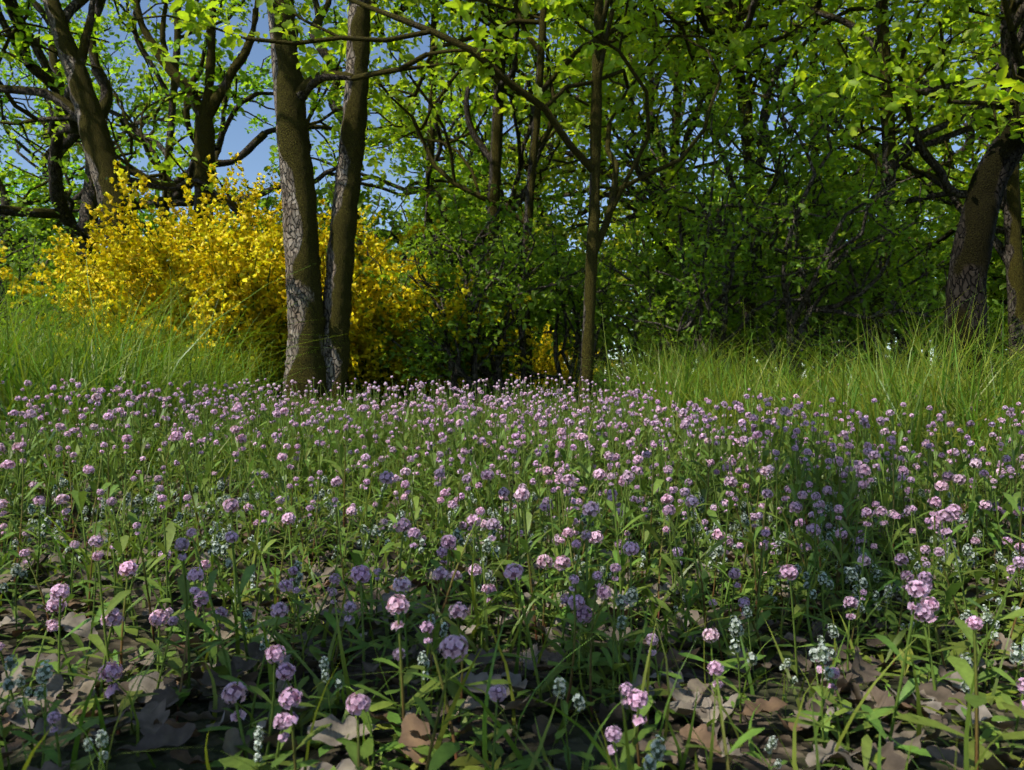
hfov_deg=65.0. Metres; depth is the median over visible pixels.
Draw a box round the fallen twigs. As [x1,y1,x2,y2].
[9,458,981,765]
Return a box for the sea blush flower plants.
[0,371,1023,769]
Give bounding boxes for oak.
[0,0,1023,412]
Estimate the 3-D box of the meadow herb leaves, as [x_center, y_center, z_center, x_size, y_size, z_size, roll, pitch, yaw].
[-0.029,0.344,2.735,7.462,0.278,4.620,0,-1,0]
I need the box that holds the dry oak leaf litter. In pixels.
[0,441,1023,769]
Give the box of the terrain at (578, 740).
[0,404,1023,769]
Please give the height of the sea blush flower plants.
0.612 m
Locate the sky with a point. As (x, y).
(237, 138)
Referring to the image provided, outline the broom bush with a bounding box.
[0,152,616,412]
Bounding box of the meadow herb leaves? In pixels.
[0,425,1023,769]
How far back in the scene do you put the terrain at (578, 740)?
1.08 m
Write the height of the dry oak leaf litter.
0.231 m
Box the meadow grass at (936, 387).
[0,237,1023,769]
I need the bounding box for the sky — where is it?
[0,0,1022,377]
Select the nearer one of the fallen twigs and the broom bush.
the fallen twigs
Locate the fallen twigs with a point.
(475, 748)

